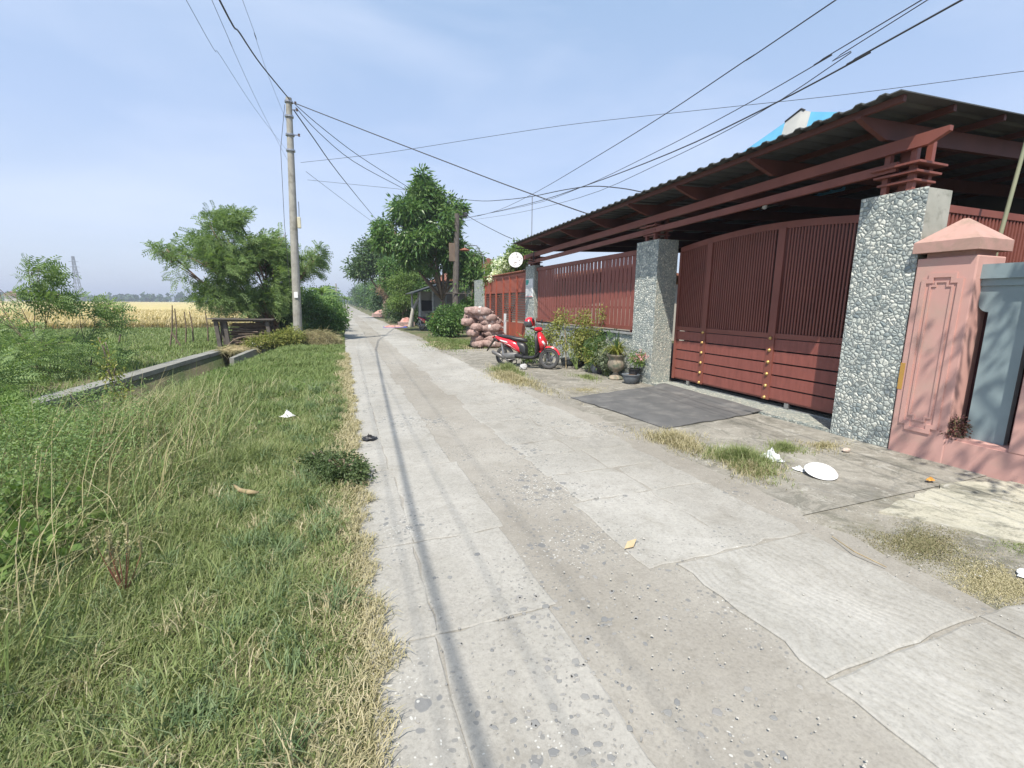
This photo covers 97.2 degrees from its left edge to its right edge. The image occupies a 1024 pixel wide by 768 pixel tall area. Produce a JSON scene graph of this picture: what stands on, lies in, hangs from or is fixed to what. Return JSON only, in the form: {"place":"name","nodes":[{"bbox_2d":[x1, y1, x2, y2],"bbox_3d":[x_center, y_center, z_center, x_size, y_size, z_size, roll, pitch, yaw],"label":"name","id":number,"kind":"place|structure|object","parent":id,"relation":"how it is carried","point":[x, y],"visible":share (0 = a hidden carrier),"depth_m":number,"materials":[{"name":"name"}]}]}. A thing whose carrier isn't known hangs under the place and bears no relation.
{"place":"outdoors","nodes":[
{"label":"outdoors","id":0,"kind":"place"},
{"bbox_2d":[0,301,244,327],"bbox_3d":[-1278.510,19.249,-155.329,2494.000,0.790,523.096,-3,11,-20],"label":"rice field","id":1,"kind":"structure","parent":0,"point":[143,306],"depth_m":93.84,"materials":[{"name":"beige plant"}]},
{"bbox_2d":[115,335,349,419],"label":"verge grass","id":2,"kind":"structure","parent":0,"point":[302,363],"depth_m":9.84,"materials":[{"name":"green plant"}]},
{"bbox_2d":[0,304,673,767],"bbox_3d":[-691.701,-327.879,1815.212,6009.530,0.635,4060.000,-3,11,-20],"label":"ground","id":3,"kind":"structure","parent":0,"point":[204,366],"depth_m":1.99,"materials":[{"name":"green plant"}]},
{"bbox_2d":[0,353,42,394],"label":"feathery sapling","id":4,"kind":"object","parent":3,"relation":"on","point":[17,368],"visible":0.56,"depth_m":7.97,"materials":[{"name":"green plant"}]},
{"bbox_2d":[0,384,58,431],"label":"ferny weed","id":5,"kind":"object","parent":3,"relation":"on","point":[6,399],"visible":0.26,"depth_m":6.19,"materials":[{"name":"green plant"}]},
{"bbox_2d":[0,253,93,375],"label":"feathery sapling","id":6,"kind":"object","parent":3,"relation":"on","point":[64,301],"visible":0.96,"depth_m":10.11,"materials":[{"name":"green plant"}]},
{"bbox_2d":[0,403,100,433],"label":"fern seedling","id":7,"kind":"object","parent":3,"relation":"on","point":[83,414],"visible":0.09,"depth_m":5.51,"materials":[{"name":"green plant"}]},
{"bbox_2d":[0,473,118,601],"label":"broadleaf weed","id":8,"kind":"object","parent":3,"relation":"on","point":[35,530],"visible":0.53,"depth_m":2.92,"materials":[{"name":"green plant"}]},
{"bbox_2d":[0,313,152,398],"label":"ferny undergrowth","id":9,"kind":"object","parent":3,"relation":"on","point":[67,352],"visible":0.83,"depth_m":10.06,"materials":[{"name":"green plant"}]},
{"bbox_2d":[64,288,139,367],"bbox_3d":[-10.082,-1.272,11.163,1.415,2.192,1.204,-3,11,-20],"label":"feathery sapling","id":10,"kind":"object","parent":3,"relation":"on","point":[101,311],"visible":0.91,"depth_m":11.05,"materials":[{"name":"green plant"}]},
{"bbox_2d":[0,377,217,588],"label":"bank weeds","id":11,"kind":"object","parent":3,"relation":"on","point":[57,425],"visible":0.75,"depth_m":4.02,"materials":[{"name":"green plant"}]},
{"bbox_2d":[90,337,137,406],"bbox_3d":[-6.322,-0.022,7.224,0.507,1.468,0.485,9,14,41],"label":"slender weed","id":12,"kind":"object","parent":3,"relation":"on","point":[111,373],"visible":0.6,"depth_m":7.21,"materials":[{"name":"green plant"}]},
{"bbox_2d":[0,326,234,399],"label":"field grass","id":13,"kind":"structure","parent":3,"relation":"on","point":[149,338],"depth_m":16.80,"materials":[{"name":"green plant"}]},
{"bbox_2d":[92,522,143,592],"bbox_3d":[-2.151,0.979,2.508,0.196,0.421,0.178,-3,11,-20],"label":"amaranth","id":14,"kind":"object","parent":3,"relation":"on","point":[114,551],"visible":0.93,"depth_m":2.48,"materials":[{"name":"red plant"}]},
{"bbox_2d":[27,349,224,408],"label":"channel wall","id":15,"kind":"structure","parent":3,"relation":"on","point":[156,369],"depth_m":10.34,"materials":[{"name":"concrete"}]},
{"bbox_2d":[0,308,257,329],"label":"rice stalks","id":16,"kind":"object","parent":3,"relation":"on","point":[155,315],"visible":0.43,"depth_m":30.69,"materials":[{"name":"beige plant"}]},
{"bbox_2d":[0,374,281,767],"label":"bank grass","id":17,"kind":"structure","parent":3,"relation":"on","point":[204,384],"depth_m":3.49,"materials":[{"name":"green plant"}]},
{"bbox_2d":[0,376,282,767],"bbox_3d":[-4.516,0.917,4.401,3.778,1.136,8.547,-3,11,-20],"label":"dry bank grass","id":18,"kind":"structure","parent":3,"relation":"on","point":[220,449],"depth_m":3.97,"materials":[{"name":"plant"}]},
{"bbox_2d":[0,363,292,717],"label":"tall weed stems","id":19,"kind":"object","parent":3,"relation":"on","point":[106,498],"visible":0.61,"depth_m":3.43,"materials":[{"name":"green plant"}]},
{"bbox_2d":[0,291,353,303],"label":"horizon wood","id":20,"kind":"object","parent":3,"relation":"on","point":[147,297],"visible":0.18,"depth_m":437.34,"materials":[{"name":"green plant"}]},
{"bbox_2d":[0,377,382,767],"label":"grass tufts","id":21,"kind":"object","parent":3,"relation":"on","point":[175,717],"visible":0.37,"depth_m":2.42,"materials":[{"name":"green plant"}]},
{"bbox_2d":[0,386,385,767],"bbox_3d":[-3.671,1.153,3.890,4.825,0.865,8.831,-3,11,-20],"label":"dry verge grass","id":22,"kind":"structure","parent":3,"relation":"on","point":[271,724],"depth_m":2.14,"materials":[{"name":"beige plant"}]},
{"bbox_2d":[129,352,327,433],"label":"yellow verge weeds","id":23,"kind":"object","parent":3,"relation":"on","point":[259,422],"visible":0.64,"depth_m":8.31,"materials":[{"name":"green plant"}]},
{"bbox_2d":[204,341,261,357],"bbox_3d":[-9.576,-1.160,15.708,1.720,0.794,2.374,-3,11,-20],"label":"straw heap","id":24,"kind":"object","parent":3,"relation":"on","point":[231,349],"visible":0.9,"depth_m":15.23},
{"bbox_2d":[140,200,333,335],"bbox_3d":[-10.279,-4.149,17.485,6.380,5.393,3.699,-3,11,-20],"label":"acacia tree","id":25,"kind":"object","parent":3,"relation":"on","point":[235,264],"visible":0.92,"depth_m":16.82,"materials":[{"name":"green plant"}]},
{"bbox_2d":[206,317,276,346],"bbox_3d":[-10.094,-1.971,17.029,2.100,1.040,1.200,-3,11,-20],"label":"wood stand","id":26,"kind":"object","parent":3,"relation":"on","point":[225,329],"visible":0.78,"depth_m":16.51,"materials":[{"name":"wood"}]},
{"bbox_2d":[143,321,346,350],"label":"verge grass","id":27,"kind":"structure","parent":3,"relation":"on","point":[215,344],"depth_m":18.69,"materials":[{"name":"green plant"}]},
{"bbox_2d":[222,323,274,344],"bbox_3d":[-9.919,-1.891,17.071,1.711,0.855,0.825,-3,11,-20],"label":"stick stack","id":28,"kind":"object","parent":3,"relation":"on","point":[241,329],"visible":0.59,"depth_m":16.83,"materials":[{"name":"brown wood"}]},
{"bbox_2d":[229,346,267,364],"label":"channel kerb","id":29,"kind":"structure","parent":3,"relation":"on","point":[246,354],"depth_m":14.68,"materials":[{"name":"concrete"}]},
{"bbox_2d":[239,325,308,351],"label":"shrub","id":30,"kind":"object","parent":3,"relation":"on","point":[292,335],"visible":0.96,"depth_m":16.22,"materials":[{"name":"green plant"}]},
{"bbox_2d":[251,293,321,332],"bbox_3d":[-9.751,-3.030,19.386,2.842,2.479,1.931,-9,14,-41],"label":"vine bush","id":31,"kind":"object","parent":3,"relation":"on","point":[281,325],"visible":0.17,"depth_m":19.37,"materials":[{"name":"green plant"}]},
{"bbox_2d":[280,97,301,333],"bbox_3d":[-8.143,-5.826,16.996,0.757,9.074,0.356,-3,11,-20],"label":"utility pole","id":32,"kind":"object","parent":3,"relation":"on","point":[295,222],"visible":0.97,"depth_m":16.84,"materials":[{"name":"concrete"}]},
{"bbox_2d":[294,103,585,213],"bbox_3d":[-2.433,-7.374,14.572,11.556,4.702,0.030,4,11,21],"label":"overhead cable","id":33,"kind":"object","parent":32,"relation":"attached to","point":[444,161],"visible":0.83,"depth_m":14.48,"materials":[{"name":"black rubber"}]},
{"bbox_2d":[301,71,1022,162],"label":"overhead cable","id":34,"kind":"object","parent":32,"relation":"attached to","point":[694,110],"visible":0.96,"depth_m":15.58,"materials":[{"name":"black rubber"}]},
{"bbox_2d":[294,327,343,344],"bbox_3d":[-7.466,-1.640,17.399,2.320,1.342,1.428,-3,11,-20],"label":"hay heap","id":35,"kind":"object","parent":3,"relation":"on","point":[319,337],"visible":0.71,"depth_m":17.17,"materials":[{"name":"plant"}]},
{"bbox_2d":[301,286,350,333],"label":"dense shrub","id":36,"kind":"object","parent":3,"relation":"on","point":[332,318],"visible":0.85,"depth_m":20.87,"materials":[{"name":"green plant"}]},
{"bbox_2d":[289,446,378,489],"bbox_3d":[-1.723,0.805,4.357,0.673,0.409,1.102,-9,14,-44],"label":"road edge clump","id":37,"kind":"object","parent":3,"relation":"on","point":[349,468],"visible":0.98,"depth_m":4.19,"materials":[{"name":"green plant"}]},
{"bbox_2d":[268,352,415,767],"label":"edge thatch","id":38,"kind":"object","parent":3,"relation":"on","point":[349,381],"visible":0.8,"depth_m":2.23,"materials":[{"name":"beige plant"}]},
{"bbox_2d":[339,233,394,318],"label":"round tree","id":39,"kind":"object","parent":3,"relation":"on","point":[362,266],"visible":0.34,"depth_m":45.26,"materials":[{"name":"green plant"}]},
{"bbox_2d":[365,283,388,311],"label":"roadside tree","id":40,"kind":"object","parent":3,"relation":"on","point":[376,302],"visible":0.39,"depth_m":57.81,"materials":[{"name":"green plant"}]},
{"bbox_2d":[378,301,417,324],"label":"hedge","id":41,"kind":"object","parent":3,"relation":"on","point":[396,315],"visible":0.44,"depth_m":33.95,"materials":[{"name":"green plant"}]},
{"bbox_2d":[385,268,422,317],"bbox_3d":[-8.037,-6.401,32.906,2.704,4.393,2.592,3,11,16],"label":"light green tree","id":42,"kind":"object","parent":3,"relation":"on","point":[401,287],"visible":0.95,"depth_m":32.74,"materials":[{"name":"green plant"}]},
{"bbox_2d":[374,254,433,316],"bbox_3d":[-8.271,-7.704,35.360,5.189,6.114,3.788,2,10,6],"label":"leafy tree","id":43,"kind":"object","parent":3,"relation":"on","point":[387,269],"visible":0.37,"depth_m":34.38,"materials":[{"name":"green plant"}]},
{"bbox_2d":[366,163,480,310],"bbox_3d":[-4.902,-7.550,25.360,6.504,9.422,4.280,-3,11,-20],"label":"mango tree","id":44,"kind":"object","parent":3,"relation":"on","point":[421,240],"visible":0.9,"depth_m":24.58,"materials":[{"name":"green plant"}]},
{"bbox_2d":[424,299,466,337],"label":"roadside bush","id":45,"kind":"object","parent":3,"relation":"on","point":[444,323],"visible":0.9,"depth_m":21.97,"materials":[{"name":"green plant"}]},
{"bbox_2d":[414,335,499,357],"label":"verge grass","id":46,"kind":"structure","parent":3,"relation":"on","point":[455,341],"depth_m":18.18,"materials":[{"name":"green plant"}]},
{"bbox_2d":[446,213,472,310],"bbox_3d":[-2.956,-5.934,24.782,1.500,6.627,0.412,-3,11,-20],"label":"wooden pole","id":47,"kind":"object","parent":3,"relation":"on","point":[454,252],"visible":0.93,"depth_m":24.44,"materials":[{"name":"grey wood"}]},
{"bbox_2d":[450,244,489,327],"bbox_3d":[-2.344,-5.399,25.714,2.789,5.028,2.307,-3,11,-20],"label":"drooping tree","id":48,"kind":"object","parent":3,"relation":"on","point":[473,267],"visible":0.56,"depth_m":25.40,"materials":[{"name":"green plant"}]},
{"bbox_2d":[474,279,494,313],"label":"pillar","id":49,"kind":"structure","parent":3,"relation":"on","point":[479,299],"depth_m":20.51,"materials":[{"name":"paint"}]},
{"bbox_2d":[485,273,525,341],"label":"gate","id":50,"kind":"structure","parent":49,"relation":"attached to","point":[510,284],"depth_m":17.32,"materials":[{"name":"red paint"}]},
{"bbox_2d":[478,235,536,321],"bbox_3d":[-0.101,-3.855,19.109,1.668,4.340,4.373,-5,11,-27],"label":"bougainvillea","id":51,"kind":"object","parent":3,"relation":"on","point":[501,265],"visible":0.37,"depth_m":18.48,"materials":[{"name":"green plant"}]},
{"bbox_2d":[406,282,468,328],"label":"open shed","id":52,"kind":"structure","parent":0,"point":[430,301],"depth_m":30.86,"materials":[{"name":"paint"}]},
{"bbox_2d":[0,0,1023,300],"label":"sky","id":53,"kind":"structure","parent":0,"point":[119,119],"materials":[{"name":"blue"}]},
{"bbox_2d":[497,266,683,340],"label":"tiled house","id":54,"kind":"structure","parent":0,"point":[498,300],"depth_m":20.65,"materials":[{"name":"ceramic"}]},
{"bbox_2d":[479,0,835,215],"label":"overhead cable","id":55,"kind":"object","parent":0,"point":[700,90],"visible":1,"depth_m":4.73,"materials":[{"name":"black rubber"}]},
{"bbox_2d":[342,305,1023,767],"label":"road","id":56,"kind":"structure","parent":0,"point":[762,655],"depth_m":2.36,"materials":[{"name":"grey concrete"}]},
{"bbox_2d":[343,315,656,767],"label":"road slabs along the verge","id":57,"kind":"object","parent":56,"relation":"on","point":[425,473],"visible":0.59,"depth_m":2.33,"materials":[{"name":"concrete"}]},
{"bbox_2d":[357,315,801,568],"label":"road slabs along the houses","id":58,"kind":"structure","parent":56,"relation":"on","point":[629,512],"depth_m":4.33,"materials":[{"name":"concrete"}]},
{"bbox_2d":[379,411,830,767],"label":"bedded stones","id":59,"kind":"object","parent":56,"relation":"on","point":[554,752],"visible":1,"depth_m":2.02,"materials":[{"name":"grey stone"}]},
{"bbox_2d":[356,355,1019,767],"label":"road grit","id":60,"kind":"object","parent":56,"relation":"on","point":[726,599],"visible":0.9,"depth_m":2.39,"materials":[{"name":"grey gravel"}]},
{"bbox_2d":[678,533,1023,767],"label":"raked road slabs","id":61,"kind":"structure","parent":56,"relation":"on","point":[933,686],"depth_m":2.24,"materials":[{"name":"concrete"}]},
{"bbox_2d":[466,0,921,217],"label":"overhead cable","id":62,"kind":"object","parent":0,"point":[826,57],"visible":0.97,"depth_m":4.20,"materials":[{"name":"black rubber"}]},
{"bbox_2d":[465,0,927,220],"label":"overhead cable","id":63,"kind":"object","parent":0,"point":[770,106],"visible":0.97,"depth_m":4.40,"materials":[{"name":"black rubber"}]},
{"bbox_2d":[461,0,962,219],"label":"overhead cable","id":64,"kind":"object","parent":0,"point":[888,40],"visible":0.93,"depth_m":4.09,"materials":[{"name":"black rubber"}]},
{"bbox_2d":[441,348,986,514],"bbox_3d":[1.301,-0.136,10.359,3.822,0.050,13.550,-3,11,-20],"label":"apron","id":65,"kind":"object","parent":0,"point":[867,471],"visible":0.51,"depth_m":5.14,"materials":[{"name":"concrete"}]},
{"bbox_2d":[477,361,536,380],"bbox_3d":[-0.135,-0.420,10.996,1.197,0.275,2.977,-3,11,-20],"label":"green grass strip","id":66,"kind":"object","parent":65,"relation":"on","point":[506,366],"depth_m":10.93,"materials":[{"name":"green plant"}]},
{"bbox_2d":[487,318,559,368],"bbox_3d":[0.277,-1.067,11.778,2.083,1.265,0.730,5,6,24],"label":"motor scooter","id":67,"kind":"object","parent":65,"relation":"on","point":[542,348],"visible":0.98,"depth_m":11.69,"materials":[{"name":"metal"}]},
{"bbox_2d":[515,329,538,363],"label":"shrub","id":68,"kind":"object","parent":65,"relation":"on","point":[531,349],"visible":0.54,"depth_m":12.48,"materials":[{"name":"green plant"}]},
{"bbox_2d":[478,360,583,404],"bbox_3d":[-0.383,-0.267,10.385,1.586,0.186,6.666,-3,11,-20],"label":"dry grass strip","id":69,"kind":"object","parent":65,"relation":"on","point":[516,379],"visible":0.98,"depth_m":9.65,"materials":[{"name":"beige plant"}]},
{"bbox_2d":[525,265,542,345],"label":"pillar","id":70,"kind":"structure","parent":65,"relation":"on","point":[531,305],"depth_m":15.02,"materials":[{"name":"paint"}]},
{"bbox_2d":[542,316,564,364],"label":"yellow shrub","id":71,"kind":"object","parent":65,"relation":"on","point":[548,335],"visible":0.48,"depth_m":11.82,"materials":[{"name":"green plant"}]},
{"bbox_2d":[548,307,599,368],"bbox_3d":[1.536,-1.229,11.629,1.258,1.662,1.350,-3,11,-20],"label":"leafy shrub","id":72,"kind":"object","parent":65,"relation":"on","point":[577,338],"visible":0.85,"depth_m":11.52,"materials":[{"name":"green plant"}]},
{"bbox_2d":[535,322,631,375],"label":"wall","id":73,"kind":"structure","parent":65,"relation":"on","point":[625,335],"depth_m":11.02,"materials":[{"name":"concrete"}]},
{"bbox_2d":[536,250,636,331],"bbox_3d":[1.806,-2.463,12.355,0.110,1.770,5.500,-3,11,-20],"label":"plank fence","id":74,"kind":"object","parent":73,"relation":"on","point":[549,300],"visible":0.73,"depth_m":11.55,"materials":[{"name":"red paint"}]},
{"bbox_2d":[579,304,607,369],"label":"thin shrub","id":75,"kind":"object","parent":65,"relation":"on","point":[590,335],"visible":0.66,"depth_m":11.01,"materials":[{"name":"green plant"}]},
{"bbox_2d":[583,328,616,366],"bbox_3d":[2.232,-0.826,10.940,1.108,1.104,1.216,6,11,28],"label":"feathery palm","id":76,"kind":"object","parent":65,"relation":"on","point":[600,337],"visible":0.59,"depth_m":10.79,"materials":[{"name":"green plant"}]},
{"bbox_2d":[590,339,624,375],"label":"grey leaf bush","id":77,"kind":"object","parent":65,"relation":"on","point":[604,362],"visible":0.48,"depth_m":10.41,"materials":[{"name":"green plant"}]},
{"bbox_2d":[607,353,625,379],"bbox_3d":[2.320,-0.390,10.074,0.432,0.559,0.432,-3,11,-20],"label":"tall urn","id":78,"kind":"object","parent":65,"relation":"on","point":[616,363],"visible":0.99,"depth_m":9.94,"materials":[{"name":"stone"}]},
{"bbox_2d":[628,367,640,378],"bbox_3d":[2.621,-0.188,9.693,0.280,0.300,0.280,-3,11,-20],"label":"black planter","id":79,"kind":"object","parent":65,"relation":"on","point":[635,371],"visible":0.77,"depth_m":9.58,"materials":[{"name":"plastic"}]},
{"bbox_2d":[627,349,648,368],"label":"pink flowering plant","id":80,"kind":"object","parent":79,"relation":"on","point":[634,360],"visible":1,"depth_m":9.49,"materials":[{"name":"green plant"}]},
{"bbox_2d":[630,239,678,384],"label":"pillar","id":81,"kind":"structure","parent":65,"relation":"on","point":[655,288],"depth_m":9.34,"materials":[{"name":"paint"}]},
{"bbox_2d":[571,383,762,428],"bbox_3d":[2.631,0.292,7.723,2.545,0.053,2.466,-5,11,-27],"label":"mat","id":82,"kind":"object","parent":65,"relation":"on","point":[665,405],"visible":1,"depth_m":7.41,"materials":[{"name":"rubber"}]},
{"bbox_2d":[614,424,749,474],"bbox_3d":[2.083,0.626,5.509,1.215,0.181,2.083,-7,12,-35],"label":"dry grass tuft","id":83,"kind":"object","parent":65,"relation":"on","point":[676,439],"visible":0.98,"depth_m":5.41,"materials":[{"name":"beige plant"}]},
{"bbox_2d":[679,438,801,491],"bbox_3d":[2.350,0.732,4.790,1.620,0.229,1.211,7,12,32],"label":"green grass tuft","id":84,"kind":"object","parent":65,"relation":"on","point":[740,452],"visible":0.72,"depth_m":4.75,"materials":[{"name":"green plant"}]},
{"bbox_2d":[651,381,831,432],"bbox_3d":[3.924,0.297,7.844,0.780,0.055,3.780,-3,11,-20],"label":"pebble threshold","id":85,"kind":"object","parent":65,"relation":"on","point":[815,422],"visible":0.43,"depth_m":7.06,"materials":[{"name":"stone"}]},
{"bbox_2d":[669,380,831,419],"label":"gate track","id":86,"kind":"structure","parent":85,"relation":"on","point":[755,401],"depth_m":7.65,"materials":[{"name":"metal"}]},
{"bbox_2d":[671,215,858,413],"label":"sliding gate","id":87,"kind":"structure","parent":86,"relation":"on","point":[699,263],"depth_m":7.34,"materials":[{"name":"brown metal"}]},
{"bbox_2d":[696,448,803,489],"bbox_3d":[2.383,0.823,4.552,1.346,0.136,1.010,9,13,40],"label":"dry grass tuft","id":88,"kind":"object","parent":65,"relation":"on","point":[750,470],"visible":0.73,"depth_m":4.51,"materials":[{"name":"beige plant"}]},
{"bbox_2d":[758,437,818,456],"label":"grass tuft","id":89,"kind":"object","parent":65,"relation":"on","point":[785,445],"visible":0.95,"depth_m":5.21,"materials":[{"name":"green plant"}]},
{"bbox_2d":[776,439,856,457],"bbox_3d":[3.690,0.719,5.357,1.522,0.077,0.795,1,10,2],"label":"brown grass patch","id":90,"kind":"object","parent":65,"relation":"on","point":[827,445],"visible":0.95,"depth_m":5.37,"materials":[{"name":"beige plant"}]},
{"bbox_2d":[804,462,837,479],"bbox_3d":[3.047,0.850,4.449,0.288,0.103,0.283,-3,11,-20],"label":"plastic dish","id":91,"kind":"object","parent":65,"relation":"on","point":[822,471],"visible":1,"depth_m":4.40,"materials":[{"name":"white plastic"}]},
{"bbox_2d":[830,186,952,447],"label":"pillar","id":92,"kind":"structure","parent":65,"relation":"on","point":[893,228],"depth_m":5.33,"materials":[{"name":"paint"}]},
{"bbox_2d":[888,218,1023,483],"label":"pink wall","id":93,"kind":"structure","parent":65,"relation":"on","point":[963,353],"depth_m":4.65,"materials":[{"name":"paint"}]},
{"bbox_2d":[939,414,972,439],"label":"wall plant","id":94,"kind":"object","parent":93,"relation":"attached to","point":[956,425],"depth_m":4.71,"materials":[{"name":"red plant"}]},
{"bbox_3d":[5.246,0.162,5.207,0.400,1.270,0.200,-3,11,-20],"label":"low block","id":95,"kind":"object","parent":65,"relation":"on","visible":0},
{"bbox_2d":[996,142,1023,255],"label":"bamboo pole","id":96,"kind":"object","parent":95,"relation":"on","point":[1010,196],"visible":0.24,"depth_m":4.79,"materials":[{"name":"beige wood"}]},
{"bbox_2d":[669,344,837,415],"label":"yard","id":97,"kind":"structure","parent":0,"point":[795,406],"depth_m":10.04,"materials":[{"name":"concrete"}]},
{"bbox_2d":[511,89,1023,357],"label":"carport","id":98,"kind":"object","parent":97,"relation":"on","point":[900,140],"visible":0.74,"depth_m":6.82,"materials":[{"name":"red paint"}]},
{"bbox_2d":[724,108,957,227],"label":"roof","id":99,"kind":"structure","parent":98,"relation":"on","point":[801,117],"depth_m":9.96,"materials":[{"name":"paint"}]},
{"bbox_2d":[684,195,1023,358],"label":"house","id":100,"kind":"structure","parent":97,"relation":"on","point":[993,203],"depth_m":12.77,"materials":[{"name":"brown wood"}]},
{"bbox_2d":[784,286,820,355],"bbox_3d":[8.604,-1.776,13.386,0.090,2.180,0.900,-3,11,-20],"label":"door","id":101,"kind":"structure","parent":100,"relation":"in","point":[807,286],"depth_m":13.28,"materials":[{"name":"brown wood"}]},
{"bbox_2d":[947,205,1023,262],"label":"side fence","id":102,"kind":"object","parent":97,"relation":"on","point":[1014,226],"visible":0.22,"depth_m":5.58,"materials":[{"name":"red metal"}]},
{"bbox_2d":[803,476,1023,609],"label":"gravel shoulder","id":103,"kind":"object","parent":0,"point":[863,514],"visible":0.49,"depth_m":3.31},
{"bbox_2d":[829,507,1023,606],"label":"mossy ground cover","id":104,"kind":"object","parent":103,"relation":"on","point":[922,544],"visible":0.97,"depth_m":3.17,"materials":[{"name":"green plant"}]},
{"bbox_2d":[873,518,1023,607],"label":"mossy ground cover","id":105,"kind":"object","parent":103,"relation":"on","point":[998,584],"visible":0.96,"depth_m":2.75,"materials":[{"name":"beige plant"}]},
{"bbox_2d":[879,481,1023,543],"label":"cream slab","id":106,"kind":"structure","parent":103,"relation":"on","point":[993,510],"depth_m":3.73,"materials":[{"name":"concrete"}]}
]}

